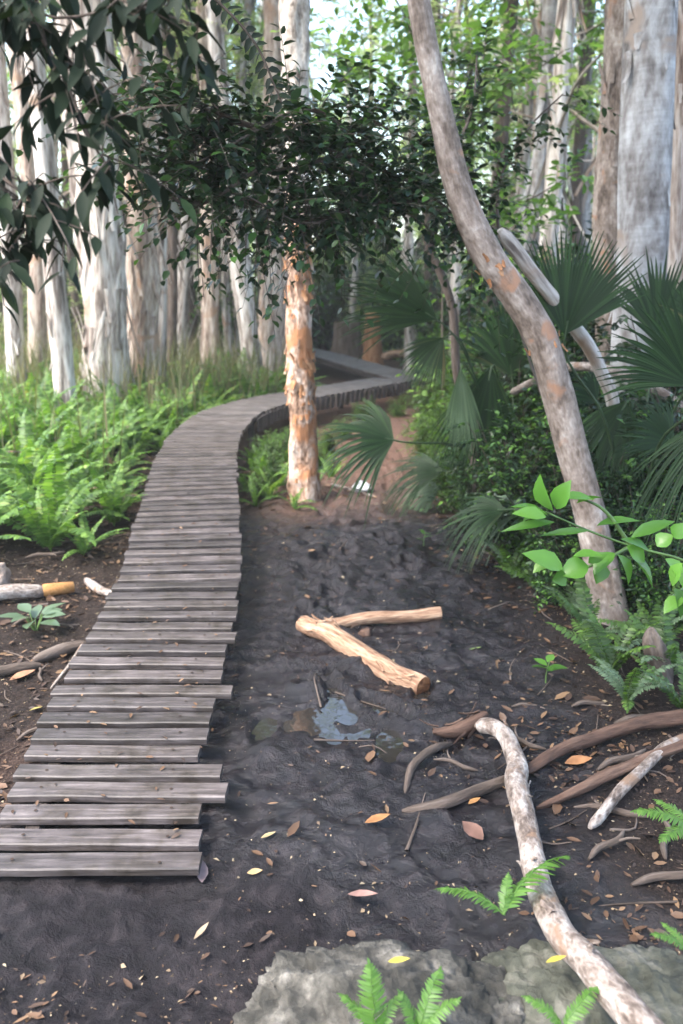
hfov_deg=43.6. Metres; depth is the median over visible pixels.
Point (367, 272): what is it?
shrub
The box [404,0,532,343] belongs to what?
tree
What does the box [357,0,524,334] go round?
tree
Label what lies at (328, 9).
sky
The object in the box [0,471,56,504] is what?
fern
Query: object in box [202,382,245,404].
fern
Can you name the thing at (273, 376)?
fern
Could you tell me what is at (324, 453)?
shrub
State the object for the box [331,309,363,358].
stump
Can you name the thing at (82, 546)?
fern
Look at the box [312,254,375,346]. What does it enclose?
shrub
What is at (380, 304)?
shrub
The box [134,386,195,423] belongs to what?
fern
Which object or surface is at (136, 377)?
fern
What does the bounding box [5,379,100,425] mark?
fern
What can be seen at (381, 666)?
log
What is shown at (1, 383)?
fern
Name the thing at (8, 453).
fern
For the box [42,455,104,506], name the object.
fern
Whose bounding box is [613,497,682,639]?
shrub
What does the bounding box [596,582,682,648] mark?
fern
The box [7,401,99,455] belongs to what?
fern
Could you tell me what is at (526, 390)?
shrub
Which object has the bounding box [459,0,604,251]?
tree
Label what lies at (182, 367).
grass
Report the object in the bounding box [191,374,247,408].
fern
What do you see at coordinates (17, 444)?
fern
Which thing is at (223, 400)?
fern
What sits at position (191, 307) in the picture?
tree
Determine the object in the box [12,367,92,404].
fern
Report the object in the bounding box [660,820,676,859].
dead stick
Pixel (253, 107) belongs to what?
tree
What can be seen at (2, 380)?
fern
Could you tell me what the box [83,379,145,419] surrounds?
fern
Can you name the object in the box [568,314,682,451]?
shrub
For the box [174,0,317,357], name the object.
tree
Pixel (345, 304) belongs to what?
shrub
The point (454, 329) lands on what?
understory tree
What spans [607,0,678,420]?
paperbark tree
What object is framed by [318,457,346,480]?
fern
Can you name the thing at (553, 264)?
shrub
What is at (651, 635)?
stump
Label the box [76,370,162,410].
fern
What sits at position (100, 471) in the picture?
fern
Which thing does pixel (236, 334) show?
tree
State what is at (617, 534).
shrub
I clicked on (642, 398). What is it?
shrub
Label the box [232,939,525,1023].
rock
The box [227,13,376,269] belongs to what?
tree
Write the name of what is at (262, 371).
fern
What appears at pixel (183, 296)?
tree
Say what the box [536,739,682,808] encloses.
root
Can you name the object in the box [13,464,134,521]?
fern
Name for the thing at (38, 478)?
fern
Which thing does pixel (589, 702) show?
dead stick
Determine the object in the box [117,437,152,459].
fern
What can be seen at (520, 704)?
dead stick
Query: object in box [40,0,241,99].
tree
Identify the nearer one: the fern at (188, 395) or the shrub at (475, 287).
the fern at (188, 395)
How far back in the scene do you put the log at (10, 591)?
4.49 m
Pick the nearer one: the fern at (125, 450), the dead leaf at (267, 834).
the dead leaf at (267, 834)
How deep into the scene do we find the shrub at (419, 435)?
8.02 m
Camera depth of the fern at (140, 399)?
9.20 m
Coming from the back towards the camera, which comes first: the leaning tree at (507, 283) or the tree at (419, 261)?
the tree at (419, 261)
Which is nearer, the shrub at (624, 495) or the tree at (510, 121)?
the shrub at (624, 495)
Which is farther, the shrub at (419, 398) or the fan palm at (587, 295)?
the shrub at (419, 398)
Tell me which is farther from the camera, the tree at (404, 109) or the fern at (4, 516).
the tree at (404, 109)
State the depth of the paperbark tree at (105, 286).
9.48 m
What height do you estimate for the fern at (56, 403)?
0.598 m
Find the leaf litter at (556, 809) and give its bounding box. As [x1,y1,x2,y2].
[0,407,682,1023]
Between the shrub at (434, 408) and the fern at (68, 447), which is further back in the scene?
the shrub at (434, 408)
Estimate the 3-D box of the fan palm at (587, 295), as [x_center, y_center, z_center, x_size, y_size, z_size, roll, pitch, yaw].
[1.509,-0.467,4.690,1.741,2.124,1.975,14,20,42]
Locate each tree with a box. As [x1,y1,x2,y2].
[0,0,622,484]
[0,42,26,385]
[2,1,117,123]
[5,4,46,371]
[5,44,19,196]
[6,8,121,352]
[8,3,114,204]
[10,43,122,349]
[12,122,60,323]
[21,0,76,405]
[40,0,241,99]
[46,0,245,369]
[47,34,124,202]
[54,0,83,304]
[69,0,145,404]
[114,0,262,361]
[115,0,171,388]
[115,0,237,360]
[117,0,238,190]
[120,3,250,368]
[152,17,171,388]
[170,0,263,334]
[170,16,260,350]
[171,10,312,112]
[174,0,263,293]
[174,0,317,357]
[183,1,244,338]
[194,0,222,373]
[198,0,263,314]
[205,0,265,381]
[223,1,344,367]
[226,0,329,208]
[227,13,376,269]
[232,0,320,125]
[242,18,375,137]
[256,0,285,379]
[256,19,376,264]
[270,0,602,431]
[278,0,320,502]
[283,224,287,368]
[309,33,401,319]
[309,35,401,267]
[319,0,422,241]
[320,0,523,372]
[346,0,529,356]
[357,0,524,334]
[365,81,465,349]
[396,83,466,263]
[398,81,447,257]
[399,80,488,275]
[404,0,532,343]
[407,0,629,625]
[415,38,519,274]
[423,240,480,528]
[440,0,557,273]
[447,0,534,372]
[456,0,604,261]
[458,2,572,223]
[459,0,532,323]
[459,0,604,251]
[461,17,575,250]
[466,64,522,225]
[473,53,527,187]
[477,0,603,318]
[480,2,603,199]
[497,0,603,263]
[512,86,574,198]
[513,0,603,260]
[520,0,604,263]
[523,0,603,268]
[566,37,602,222]
[567,2,602,219]
[567,54,600,260]
[569,72,600,245]
[592,0,624,393]
[592,4,602,126]
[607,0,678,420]
[667,0,682,389]
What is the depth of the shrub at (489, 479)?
5.61 m
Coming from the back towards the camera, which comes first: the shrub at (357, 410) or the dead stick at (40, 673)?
the shrub at (357, 410)
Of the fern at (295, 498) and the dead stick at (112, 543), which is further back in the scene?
the fern at (295, 498)
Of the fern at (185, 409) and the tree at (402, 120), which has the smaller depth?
the fern at (185, 409)
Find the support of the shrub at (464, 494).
on the ground at (114, 923)
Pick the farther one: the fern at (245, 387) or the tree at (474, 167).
the tree at (474, 167)
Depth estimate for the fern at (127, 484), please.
6.60 m
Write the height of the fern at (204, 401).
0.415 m
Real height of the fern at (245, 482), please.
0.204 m
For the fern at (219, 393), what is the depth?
10.45 m
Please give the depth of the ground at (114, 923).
2.93 m
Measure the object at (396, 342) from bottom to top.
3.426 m
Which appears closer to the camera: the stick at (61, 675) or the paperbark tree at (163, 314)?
the stick at (61, 675)
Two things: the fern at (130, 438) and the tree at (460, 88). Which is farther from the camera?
the tree at (460, 88)
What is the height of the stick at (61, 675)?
0.048 m
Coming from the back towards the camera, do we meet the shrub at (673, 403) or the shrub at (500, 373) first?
the shrub at (500, 373)
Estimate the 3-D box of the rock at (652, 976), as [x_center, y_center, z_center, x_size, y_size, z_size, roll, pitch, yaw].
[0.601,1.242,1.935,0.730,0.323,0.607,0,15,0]
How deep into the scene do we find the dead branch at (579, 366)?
5.34 m
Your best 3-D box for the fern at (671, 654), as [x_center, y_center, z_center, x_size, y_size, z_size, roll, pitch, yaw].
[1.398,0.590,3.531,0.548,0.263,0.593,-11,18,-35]
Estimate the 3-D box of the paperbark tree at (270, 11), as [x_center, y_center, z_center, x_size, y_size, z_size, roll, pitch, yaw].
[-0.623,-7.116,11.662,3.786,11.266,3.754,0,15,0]
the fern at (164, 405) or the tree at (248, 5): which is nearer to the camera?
the fern at (164, 405)
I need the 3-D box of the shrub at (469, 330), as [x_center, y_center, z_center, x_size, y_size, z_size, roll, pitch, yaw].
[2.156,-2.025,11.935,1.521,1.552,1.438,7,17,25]
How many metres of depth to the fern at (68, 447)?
6.75 m
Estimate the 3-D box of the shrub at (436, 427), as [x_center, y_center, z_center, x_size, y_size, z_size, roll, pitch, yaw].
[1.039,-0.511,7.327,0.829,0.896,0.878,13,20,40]
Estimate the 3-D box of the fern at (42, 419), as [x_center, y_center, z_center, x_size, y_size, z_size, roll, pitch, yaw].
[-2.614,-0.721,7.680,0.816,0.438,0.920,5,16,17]
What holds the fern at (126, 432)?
on the ground at (114, 923)
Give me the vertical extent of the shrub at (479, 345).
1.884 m
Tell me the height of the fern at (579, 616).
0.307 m
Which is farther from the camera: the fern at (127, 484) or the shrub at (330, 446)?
the shrub at (330, 446)
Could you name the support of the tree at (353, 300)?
on the ground at (114, 923)
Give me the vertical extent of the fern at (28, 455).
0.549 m
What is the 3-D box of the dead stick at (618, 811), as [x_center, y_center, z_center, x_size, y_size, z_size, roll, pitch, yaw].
[0.880,0.955,2.782,0.231,0.031,0.095,6,16,20]
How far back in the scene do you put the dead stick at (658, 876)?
2.42 m
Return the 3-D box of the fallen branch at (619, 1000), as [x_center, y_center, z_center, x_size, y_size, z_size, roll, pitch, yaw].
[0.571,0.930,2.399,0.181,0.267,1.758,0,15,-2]
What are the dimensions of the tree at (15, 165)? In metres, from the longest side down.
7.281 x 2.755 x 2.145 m
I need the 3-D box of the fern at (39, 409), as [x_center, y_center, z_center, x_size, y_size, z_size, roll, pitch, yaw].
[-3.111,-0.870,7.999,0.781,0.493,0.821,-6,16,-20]
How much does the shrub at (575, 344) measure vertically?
2.570 m
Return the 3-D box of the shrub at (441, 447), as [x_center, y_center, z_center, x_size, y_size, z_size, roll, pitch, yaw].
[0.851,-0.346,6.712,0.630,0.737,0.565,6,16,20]
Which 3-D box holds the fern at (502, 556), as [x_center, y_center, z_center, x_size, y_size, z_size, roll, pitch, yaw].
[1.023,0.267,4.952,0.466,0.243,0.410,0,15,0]
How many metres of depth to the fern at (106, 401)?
8.81 m
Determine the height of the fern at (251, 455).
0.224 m
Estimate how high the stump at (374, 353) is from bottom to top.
1.390 m
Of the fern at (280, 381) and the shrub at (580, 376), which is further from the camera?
the fern at (280, 381)
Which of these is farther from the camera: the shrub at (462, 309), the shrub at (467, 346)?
the shrub at (462, 309)
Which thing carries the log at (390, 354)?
on the ground at (114, 923)
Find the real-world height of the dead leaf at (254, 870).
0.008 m
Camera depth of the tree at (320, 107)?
25.48 m
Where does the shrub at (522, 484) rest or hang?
on the ground at (114, 923)
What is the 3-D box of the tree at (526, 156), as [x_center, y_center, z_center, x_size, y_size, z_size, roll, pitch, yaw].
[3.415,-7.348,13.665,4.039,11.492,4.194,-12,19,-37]
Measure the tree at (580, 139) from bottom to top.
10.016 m
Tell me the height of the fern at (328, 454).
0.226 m
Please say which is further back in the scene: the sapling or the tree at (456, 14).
the tree at (456, 14)
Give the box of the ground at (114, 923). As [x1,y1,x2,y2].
[0,287,682,1023]
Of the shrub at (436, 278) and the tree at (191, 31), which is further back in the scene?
the shrub at (436, 278)
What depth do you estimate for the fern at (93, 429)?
8.02 m
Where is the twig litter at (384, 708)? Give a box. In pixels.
[0,476,677,909]
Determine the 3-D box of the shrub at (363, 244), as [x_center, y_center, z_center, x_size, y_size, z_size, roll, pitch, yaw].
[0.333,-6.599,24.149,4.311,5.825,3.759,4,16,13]
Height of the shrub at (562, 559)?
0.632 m
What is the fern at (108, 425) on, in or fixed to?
on the ground at (114, 923)
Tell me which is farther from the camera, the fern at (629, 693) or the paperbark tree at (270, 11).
the paperbark tree at (270, 11)
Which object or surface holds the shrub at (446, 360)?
on the ground at (114, 923)
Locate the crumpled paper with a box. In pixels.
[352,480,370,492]
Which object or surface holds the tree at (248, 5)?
on the ground at (114, 923)
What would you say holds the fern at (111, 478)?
on the ground at (114, 923)
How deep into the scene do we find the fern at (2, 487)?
5.65 m
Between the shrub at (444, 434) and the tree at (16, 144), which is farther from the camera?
the tree at (16, 144)
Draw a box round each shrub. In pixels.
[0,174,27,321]
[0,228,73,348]
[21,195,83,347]
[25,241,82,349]
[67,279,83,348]
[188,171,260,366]
[239,462,279,498]
[243,434,275,457]
[246,441,287,484]
[250,244,258,326]
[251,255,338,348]
[256,426,289,467]
[258,429,282,449]
[275,425,289,454]
[312,199,416,288]
[312,221,384,282]
[312,227,351,347]
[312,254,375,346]
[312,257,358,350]
[314,232,422,349]
[317,417,347,454]
[318,436,338,472]
[324,249,402,301]
[332,417,354,439]
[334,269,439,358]
[342,244,398,345]
[351,395,375,424]
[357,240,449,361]
[362,205,461,293]
[373,237,476,305]
[383,282,473,371]
[385,396,410,416]
[387,237,477,332]
[392,368,451,418]
[396,402,440,463]
[401,256,481,374]
[409,404,448,456]
[409,439,439,484]
[412,424,469,498]
[415,307,487,398]
[416,391,452,440]
[417,322,480,406]
[417,340,466,392]
[419,409,465,452]
[420,448,495,542]
[422,456,469,513]
[427,366,543,480]
[429,412,480,475]
[435,378,507,445]
[435,404,560,561]
[437,394,582,504]
[438,241,499,327]
[438,342,604,458]
[439,433,516,506]
[443,351,523,404]
[444,315,495,355]
[447,312,511,403]
[455,224,593,387]
[457,246,542,365]
[464,397,551,481]
[468,335,591,408]
[468,447,562,571]
[471,450,547,524]
[472,394,591,485]
[488,450,566,573]
[495,481,567,561]
[499,224,591,345]
[499,380,682,538]
[501,423,668,544]
[501,515,623,612]
[502,320,627,436]
[507,443,630,587]
[510,344,675,480]
[524,212,613,408]
[532,328,671,434]
[564,469,682,608]
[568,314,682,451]
[578,366,673,486]
[580,387,682,498]
[592,452,682,561]
[601,491,682,622]
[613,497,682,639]
[624,386,682,549]
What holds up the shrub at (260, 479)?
on the ground at (114, 923)
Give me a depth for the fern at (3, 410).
7.80 m
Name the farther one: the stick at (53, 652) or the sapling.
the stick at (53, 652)
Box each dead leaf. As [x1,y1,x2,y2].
[10,670,33,679]
[194,922,208,938]
[197,860,207,881]
[247,868,261,873]
[261,832,274,837]
[348,890,377,895]
[365,814,389,822]
[388,956,409,962]
[462,821,483,839]
[468,797,479,803]
[546,955,565,961]
[565,755,591,763]
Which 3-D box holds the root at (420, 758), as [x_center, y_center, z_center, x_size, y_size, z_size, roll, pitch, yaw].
[0.295,0.890,3.053,0.062,0.066,0.411,9,17,30]
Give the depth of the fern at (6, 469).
6.32 m
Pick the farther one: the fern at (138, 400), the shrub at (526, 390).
the fern at (138, 400)
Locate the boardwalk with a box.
[0,348,433,876]
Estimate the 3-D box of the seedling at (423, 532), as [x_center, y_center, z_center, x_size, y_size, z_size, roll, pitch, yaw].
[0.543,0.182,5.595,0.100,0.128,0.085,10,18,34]
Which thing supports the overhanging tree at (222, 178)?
on the ground at (114, 923)
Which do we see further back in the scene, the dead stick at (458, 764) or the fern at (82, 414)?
the fern at (82, 414)
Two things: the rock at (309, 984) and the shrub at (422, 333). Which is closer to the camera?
the rock at (309, 984)
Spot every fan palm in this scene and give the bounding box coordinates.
[314,247,568,526]
[438,222,682,573]
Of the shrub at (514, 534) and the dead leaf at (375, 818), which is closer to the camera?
the dead leaf at (375, 818)
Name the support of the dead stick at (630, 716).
on the ground at (114, 923)
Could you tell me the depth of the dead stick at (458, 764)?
3.02 m
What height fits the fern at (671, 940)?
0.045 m
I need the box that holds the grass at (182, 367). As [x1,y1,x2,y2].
[0,316,286,489]
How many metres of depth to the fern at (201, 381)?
11.01 m
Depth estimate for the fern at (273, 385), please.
11.52 m
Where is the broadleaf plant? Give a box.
[0,603,65,630]
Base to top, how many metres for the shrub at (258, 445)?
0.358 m
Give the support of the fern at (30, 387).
on the ground at (114, 923)
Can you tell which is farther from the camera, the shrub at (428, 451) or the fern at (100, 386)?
the fern at (100, 386)
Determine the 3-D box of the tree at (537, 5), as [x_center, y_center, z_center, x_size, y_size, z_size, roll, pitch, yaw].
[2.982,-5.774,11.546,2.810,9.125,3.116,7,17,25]
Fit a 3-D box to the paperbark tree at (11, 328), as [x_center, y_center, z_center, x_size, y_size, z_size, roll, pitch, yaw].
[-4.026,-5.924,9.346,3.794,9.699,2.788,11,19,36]
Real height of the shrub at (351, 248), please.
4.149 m
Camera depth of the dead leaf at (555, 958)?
1.94 m
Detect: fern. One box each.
[0,343,50,380]
[0,371,98,414]
[0,373,39,407]
[0,375,91,396]
[0,391,110,451]
[0,392,29,418]
[0,392,50,435]
[0,398,89,455]
[0,401,75,448]
[0,408,90,473]
[0,424,82,501]
[0,426,101,506]
[0,429,37,467]
[0,430,119,485]
[0,435,15,474]
[0,442,23,471]
[0,444,113,533]
[0,469,64,514]
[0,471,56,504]
[0,481,96,550]
[0,484,48,517]
[0,484,57,540]
[1,410,102,438]
[2,393,20,426]
[2,398,112,432]
[3,367,35,388]
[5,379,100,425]
[5,380,40,398]
[6,438,80,471]
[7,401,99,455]
[10,372,53,403]
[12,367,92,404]
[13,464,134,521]
[17,413,148,478]
[24,436,155,490]
[25,375,102,428]
[37,403,112,437]
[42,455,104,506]
[50,508,128,560]
[52,394,154,466]
[55,455,146,525]
[61,424,132,469]
[65,411,157,435]
[68,404,94,435]
[74,386,119,416]
[74,456,150,491]
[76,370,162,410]
[76,385,162,436]
[77,385,118,410]
[79,430,96,460]
[80,402,102,439]
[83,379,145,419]
[87,470,141,502]
[90,447,145,476]
[91,385,186,423]
[94,415,140,449]
[95,396,147,447]
[101,397,181,438]
[104,418,132,457]
[105,468,146,498]
[106,431,150,469]
[108,378,175,419]
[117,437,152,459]
[123,400,167,449]
[128,364,177,399]
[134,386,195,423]
[138,416,175,452]
[142,386,188,434]
[149,406,195,437]
[150,369,223,425]
[151,359,237,394]
[151,386,215,411]
[159,363,222,400]
[170,398,201,421]
[186,348,224,377]
[190,392,219,410]
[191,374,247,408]
[200,398,235,406]
[201,364,277,393]
[201,365,279,398]
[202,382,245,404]
[209,387,233,402]
[210,347,284,385]
[215,374,275,398]
[228,362,285,389]
[231,373,286,396]
[237,447,258,463]
[237,472,258,491]
[238,350,286,388]
[238,456,275,476]
[239,476,279,505]
[241,456,287,484]
[241,468,288,499]
[246,382,284,397]
[250,441,276,468]
[252,373,283,393]
[252,460,288,486]
[254,461,288,470]
[262,349,324,387]
[271,437,288,461]
[281,488,317,510]
[318,457,333,481]
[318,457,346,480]
[319,448,342,460]
[337,957,403,1023]
[397,966,461,1023]
[433,855,570,915]
[476,536,548,577]
[493,550,560,595]
[501,561,540,590]
[521,986,598,1023]
[542,581,632,616]
[543,577,664,639]
[545,601,678,672]
[587,656,681,712]
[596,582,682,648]
[608,600,682,674]
[630,799,682,843]
[631,648,682,708]
[650,922,682,950]
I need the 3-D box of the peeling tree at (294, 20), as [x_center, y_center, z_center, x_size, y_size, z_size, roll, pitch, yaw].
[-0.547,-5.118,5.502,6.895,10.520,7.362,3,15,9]
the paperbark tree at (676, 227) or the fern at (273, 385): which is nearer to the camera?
the paperbark tree at (676, 227)
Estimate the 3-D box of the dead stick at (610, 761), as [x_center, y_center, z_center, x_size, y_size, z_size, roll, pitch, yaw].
[1.010,0.871,2.989,0.255,0.039,0.106,-9,13,-27]
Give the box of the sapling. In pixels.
[501,474,682,617]
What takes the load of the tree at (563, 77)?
on the ground at (114, 923)
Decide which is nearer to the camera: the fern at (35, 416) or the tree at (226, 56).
the fern at (35, 416)
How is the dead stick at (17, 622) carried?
on the ground at (114, 923)
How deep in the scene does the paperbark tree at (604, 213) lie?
6.07 m
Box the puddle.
[252,671,446,762]
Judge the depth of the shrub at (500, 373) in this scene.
6.75 m
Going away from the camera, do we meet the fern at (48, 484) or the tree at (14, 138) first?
the fern at (48, 484)
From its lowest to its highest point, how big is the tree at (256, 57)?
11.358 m
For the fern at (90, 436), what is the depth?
7.13 m
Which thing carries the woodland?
on the ground at (114, 923)
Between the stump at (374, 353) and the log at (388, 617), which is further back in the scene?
the stump at (374, 353)
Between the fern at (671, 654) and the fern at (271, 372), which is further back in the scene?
the fern at (271, 372)
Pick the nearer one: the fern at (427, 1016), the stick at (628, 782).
the fern at (427, 1016)
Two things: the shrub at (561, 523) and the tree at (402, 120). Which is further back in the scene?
the tree at (402, 120)
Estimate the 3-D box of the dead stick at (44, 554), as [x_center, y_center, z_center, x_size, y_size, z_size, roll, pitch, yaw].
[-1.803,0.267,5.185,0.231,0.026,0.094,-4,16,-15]
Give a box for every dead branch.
[497,227,625,499]
[510,362,682,411]
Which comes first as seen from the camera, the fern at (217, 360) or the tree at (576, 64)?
the fern at (217, 360)
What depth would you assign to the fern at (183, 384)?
10.64 m
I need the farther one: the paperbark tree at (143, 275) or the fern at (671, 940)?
the paperbark tree at (143, 275)
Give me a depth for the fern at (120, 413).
8.48 m
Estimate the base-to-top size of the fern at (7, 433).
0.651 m
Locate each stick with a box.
[0,661,40,676]
[12,613,49,625]
[16,727,36,740]
[25,551,64,557]
[32,640,85,662]
[38,663,48,680]
[50,643,82,688]
[51,623,79,628]
[61,538,75,544]
[84,577,111,596]
[102,540,122,544]
[331,483,374,496]
[419,701,488,744]
[433,750,477,770]
[512,702,544,708]
[514,727,545,749]
[571,700,606,706]
[573,796,648,818]
[588,733,682,828]
[588,829,639,860]
[596,748,645,770]
[614,714,678,725]
[630,870,682,886]
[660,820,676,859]
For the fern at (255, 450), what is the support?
on the ground at (114, 923)
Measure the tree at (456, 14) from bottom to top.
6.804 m
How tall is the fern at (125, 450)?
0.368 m
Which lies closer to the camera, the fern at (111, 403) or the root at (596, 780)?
the root at (596, 780)
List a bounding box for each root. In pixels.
[402,775,504,812]
[404,742,452,792]
[527,709,682,773]
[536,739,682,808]
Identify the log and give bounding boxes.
[0,582,74,599]
[296,614,429,694]
[324,606,441,628]
[381,348,415,359]
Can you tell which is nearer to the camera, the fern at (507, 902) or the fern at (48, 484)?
the fern at (507, 902)
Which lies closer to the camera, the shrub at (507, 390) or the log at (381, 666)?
the log at (381, 666)
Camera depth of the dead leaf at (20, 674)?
3.65 m
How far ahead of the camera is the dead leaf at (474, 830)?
2.64 m
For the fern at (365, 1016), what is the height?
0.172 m
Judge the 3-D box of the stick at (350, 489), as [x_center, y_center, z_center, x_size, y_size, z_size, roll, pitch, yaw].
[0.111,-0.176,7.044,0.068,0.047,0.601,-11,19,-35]
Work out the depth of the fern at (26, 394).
8.79 m
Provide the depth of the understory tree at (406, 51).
7.47 m
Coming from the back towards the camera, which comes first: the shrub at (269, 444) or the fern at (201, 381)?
the fern at (201, 381)
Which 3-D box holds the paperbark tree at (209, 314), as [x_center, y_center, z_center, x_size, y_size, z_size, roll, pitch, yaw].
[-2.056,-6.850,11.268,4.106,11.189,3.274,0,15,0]
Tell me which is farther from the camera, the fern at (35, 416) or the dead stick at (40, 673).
the fern at (35, 416)
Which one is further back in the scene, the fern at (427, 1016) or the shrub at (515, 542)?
the shrub at (515, 542)
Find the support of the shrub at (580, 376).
on the ground at (114, 923)
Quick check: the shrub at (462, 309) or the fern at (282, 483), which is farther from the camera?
the shrub at (462, 309)
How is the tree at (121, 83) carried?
on the ground at (114, 923)
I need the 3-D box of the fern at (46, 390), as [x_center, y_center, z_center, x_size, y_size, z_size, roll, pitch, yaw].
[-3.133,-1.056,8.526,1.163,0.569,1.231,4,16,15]
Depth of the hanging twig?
2.62 m
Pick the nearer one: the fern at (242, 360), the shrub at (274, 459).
the shrub at (274, 459)
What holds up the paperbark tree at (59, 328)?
on the ground at (114, 923)
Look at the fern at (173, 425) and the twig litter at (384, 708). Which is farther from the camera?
the fern at (173, 425)
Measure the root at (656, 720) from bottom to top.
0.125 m
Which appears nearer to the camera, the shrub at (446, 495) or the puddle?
the puddle
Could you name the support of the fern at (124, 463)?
on the ground at (114, 923)
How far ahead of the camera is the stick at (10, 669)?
3.67 m
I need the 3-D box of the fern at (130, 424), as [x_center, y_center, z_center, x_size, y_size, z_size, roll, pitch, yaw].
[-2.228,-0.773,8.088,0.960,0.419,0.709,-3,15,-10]
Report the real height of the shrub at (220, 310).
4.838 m
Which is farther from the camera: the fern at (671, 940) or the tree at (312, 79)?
the tree at (312, 79)
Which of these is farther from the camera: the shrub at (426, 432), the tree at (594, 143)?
the tree at (594, 143)
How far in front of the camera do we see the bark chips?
2.81 m
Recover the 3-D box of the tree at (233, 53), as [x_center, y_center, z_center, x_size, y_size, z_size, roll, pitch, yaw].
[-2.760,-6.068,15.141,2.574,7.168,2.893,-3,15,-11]
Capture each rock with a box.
[0,562,11,584]
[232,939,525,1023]
[476,939,682,1023]
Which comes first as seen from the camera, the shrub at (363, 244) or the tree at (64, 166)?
the tree at (64, 166)
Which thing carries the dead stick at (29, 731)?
on the ground at (114, 923)
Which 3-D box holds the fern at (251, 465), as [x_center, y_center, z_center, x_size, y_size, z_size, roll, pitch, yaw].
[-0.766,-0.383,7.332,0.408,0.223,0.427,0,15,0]
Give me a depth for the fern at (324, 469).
7.11 m
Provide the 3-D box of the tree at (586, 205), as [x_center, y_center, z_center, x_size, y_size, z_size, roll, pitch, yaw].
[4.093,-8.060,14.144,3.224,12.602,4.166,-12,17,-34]
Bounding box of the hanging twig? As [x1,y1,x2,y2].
[194,0,292,113]
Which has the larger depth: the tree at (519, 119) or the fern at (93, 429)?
the tree at (519, 119)
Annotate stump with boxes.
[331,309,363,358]
[360,312,383,364]
[642,626,673,688]
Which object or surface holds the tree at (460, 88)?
on the ground at (114, 923)
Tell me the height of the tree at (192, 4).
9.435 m
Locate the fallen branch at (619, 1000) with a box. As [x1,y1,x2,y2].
[474,717,663,1023]
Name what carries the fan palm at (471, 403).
on the ground at (114, 923)
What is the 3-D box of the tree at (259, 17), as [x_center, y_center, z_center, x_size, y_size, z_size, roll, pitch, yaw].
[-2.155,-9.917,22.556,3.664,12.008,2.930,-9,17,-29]
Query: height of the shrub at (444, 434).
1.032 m
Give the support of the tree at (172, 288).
on the ground at (114, 923)
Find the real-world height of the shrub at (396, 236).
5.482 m
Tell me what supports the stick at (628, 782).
on the ground at (114, 923)
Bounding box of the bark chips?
[0,507,681,1022]
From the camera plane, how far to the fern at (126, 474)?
6.84 m
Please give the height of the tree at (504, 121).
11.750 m
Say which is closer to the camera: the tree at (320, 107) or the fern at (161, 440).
the fern at (161, 440)
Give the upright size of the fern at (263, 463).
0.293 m
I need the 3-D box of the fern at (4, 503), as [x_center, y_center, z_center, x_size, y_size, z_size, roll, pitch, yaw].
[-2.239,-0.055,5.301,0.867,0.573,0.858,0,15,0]
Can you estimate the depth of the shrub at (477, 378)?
7.55 m
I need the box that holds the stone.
[358,627,370,635]
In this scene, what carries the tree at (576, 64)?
on the ground at (114, 923)
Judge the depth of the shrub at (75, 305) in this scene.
13.52 m
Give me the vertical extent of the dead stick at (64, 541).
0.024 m
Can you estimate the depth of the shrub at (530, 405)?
6.17 m
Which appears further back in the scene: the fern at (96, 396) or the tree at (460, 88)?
the tree at (460, 88)
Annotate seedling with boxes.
[418,529,429,545]
[532,654,567,682]
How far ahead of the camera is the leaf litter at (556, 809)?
3.13 m
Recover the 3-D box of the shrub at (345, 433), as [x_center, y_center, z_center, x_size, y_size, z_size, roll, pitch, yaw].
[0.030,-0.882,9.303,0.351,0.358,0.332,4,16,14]
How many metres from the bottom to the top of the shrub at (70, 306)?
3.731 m
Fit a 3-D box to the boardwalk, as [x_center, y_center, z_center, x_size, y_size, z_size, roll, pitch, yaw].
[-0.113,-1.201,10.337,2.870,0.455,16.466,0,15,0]
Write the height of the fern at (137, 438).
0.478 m
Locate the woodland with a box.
[10,0,598,304]
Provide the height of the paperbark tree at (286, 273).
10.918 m
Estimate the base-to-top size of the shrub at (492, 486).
1.199 m
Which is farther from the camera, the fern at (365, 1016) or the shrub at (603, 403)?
the shrub at (603, 403)
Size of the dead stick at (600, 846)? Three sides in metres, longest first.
0.208 x 0.087 x 0.032 m
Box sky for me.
[5,0,604,284]
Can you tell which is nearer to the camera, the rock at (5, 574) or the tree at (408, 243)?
the rock at (5, 574)
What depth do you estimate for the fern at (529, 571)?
4.76 m
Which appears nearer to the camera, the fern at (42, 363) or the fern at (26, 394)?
the fern at (26, 394)
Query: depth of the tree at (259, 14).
15.50 m
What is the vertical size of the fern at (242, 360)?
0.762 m
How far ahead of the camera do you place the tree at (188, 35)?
15.32 m
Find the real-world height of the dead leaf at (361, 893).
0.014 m
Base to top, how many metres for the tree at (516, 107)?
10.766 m
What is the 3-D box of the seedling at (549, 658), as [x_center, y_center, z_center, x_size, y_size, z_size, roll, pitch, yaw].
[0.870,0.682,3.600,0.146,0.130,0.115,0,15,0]
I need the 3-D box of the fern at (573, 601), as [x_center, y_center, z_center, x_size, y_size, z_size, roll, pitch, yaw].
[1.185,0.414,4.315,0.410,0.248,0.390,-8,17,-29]
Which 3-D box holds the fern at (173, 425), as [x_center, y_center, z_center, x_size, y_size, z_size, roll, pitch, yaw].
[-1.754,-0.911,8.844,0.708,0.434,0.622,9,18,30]
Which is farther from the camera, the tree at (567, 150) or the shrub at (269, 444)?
the tree at (567, 150)
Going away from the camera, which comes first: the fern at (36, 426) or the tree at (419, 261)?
the fern at (36, 426)
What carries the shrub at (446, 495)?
on the ground at (114, 923)
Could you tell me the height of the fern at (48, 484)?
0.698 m

